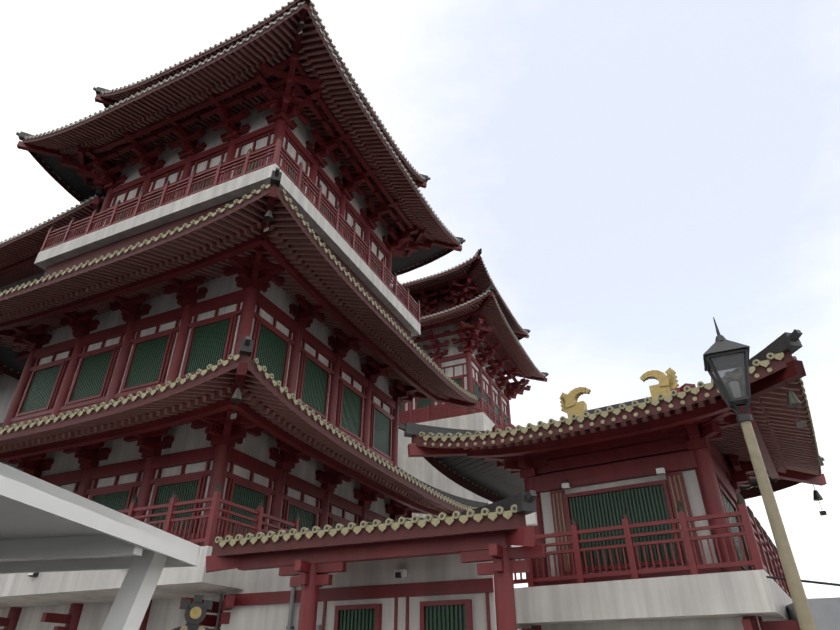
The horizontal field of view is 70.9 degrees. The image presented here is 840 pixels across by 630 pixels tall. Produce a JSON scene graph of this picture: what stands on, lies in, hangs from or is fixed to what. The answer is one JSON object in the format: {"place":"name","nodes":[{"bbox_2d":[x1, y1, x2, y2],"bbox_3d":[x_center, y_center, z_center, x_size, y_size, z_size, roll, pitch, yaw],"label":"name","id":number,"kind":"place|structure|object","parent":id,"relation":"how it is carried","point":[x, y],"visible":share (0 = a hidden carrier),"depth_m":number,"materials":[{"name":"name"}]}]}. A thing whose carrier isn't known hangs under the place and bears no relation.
{"place":"outdoors","nodes":[
{"label":"outdoors","id":0,"kind":"place"},
{"bbox_2d":[172,594,212,629],"bbox_3d":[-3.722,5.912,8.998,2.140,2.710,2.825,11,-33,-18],"label":"gate roof","id":1,"kind":"structure","parent":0,"point":[195,612],"depth_m":8.47,"materials":[{"name":"metal"}]},
{"bbox_2d":[0,0,839,598],"label":"sky","id":2,"kind":"structure","parent":0,"point":[627,177],"materials":[{"name":"white"}]},
{"bbox_2d":[398,329,826,629],"bbox_3d":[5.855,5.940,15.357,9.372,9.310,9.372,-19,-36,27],"label":"pavilion building","id":3,"kind":"structure","parent":0,"point":[647,519],"depth_m":13.43,"materials":[{"name":"red wood"}]},
{"label":"ground","id":4,"kind":"structure","parent":0,"visible":0},
{"bbox_2d":[0,462,201,629],"bbox_3d":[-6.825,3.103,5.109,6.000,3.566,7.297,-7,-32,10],"label":"canopy shelter","id":5,"kind":"object","parent":4,"relation":"on","point":[45,526],"visible":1,"depth_m":7.38,"materials":[{"name":"white metal"}]},
{"bbox_2d":[703,317,816,629],"bbox_3d":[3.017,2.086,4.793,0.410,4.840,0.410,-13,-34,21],"label":"street lamp","id":6,"kind":"object","parent":4,"relation":"on","point":[726,364],"visible":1,"depth_m":5.41,"materials":[{"name":"beige metal"}]},
{"bbox_3d":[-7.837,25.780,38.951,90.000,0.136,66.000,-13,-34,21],"label":"pavement","id":7,"kind":"structure","parent":0,"visible":0},
{"bbox_2d":[0,186,104,422],"bbox_3d":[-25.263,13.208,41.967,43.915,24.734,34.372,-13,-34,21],"label":"hall building","id":8,"kind":"structure","parent":7,"relation":"on","point":[18,256],"depth_m":28.70,"materials":[{"name":"wood"}]},
{"bbox_2d":[0,0,487,629],"bbox_3d":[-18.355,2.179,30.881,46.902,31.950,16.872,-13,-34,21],"label":"tower building","id":9,"kind":"structure","parent":7,"relation":"on","point":[232,350],"depth_m":20.73,"materials":[{"name":"red wood"}]},
{"bbox_2d":[206,490,544,629],"bbox_3d":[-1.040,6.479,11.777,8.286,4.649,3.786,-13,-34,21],"label":"gate","id":10,"kind":"structure","parent":7,"relation":"on","point":[456,570],"depth_m":11.76,"materials":[{"name":"red wood"}]},
{"bbox_2d":[397,248,548,560],"bbox_3d":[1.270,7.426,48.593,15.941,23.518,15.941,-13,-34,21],"label":"tower building","id":11,"kind":"structure","parent":7,"relation":"on","point":[473,332],"depth_m":44.89,"materials":[{"name":"red wood"}]},
{"bbox_2d":[766,576,839,629],"bbox_3d":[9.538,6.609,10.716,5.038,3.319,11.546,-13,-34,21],"label":"tarp tent","id":12,"kind":"object","parent":7,"relation":"on","point":[825,612],"visible":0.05,"depth_m":10.13,"materials":[{"name":"white"}]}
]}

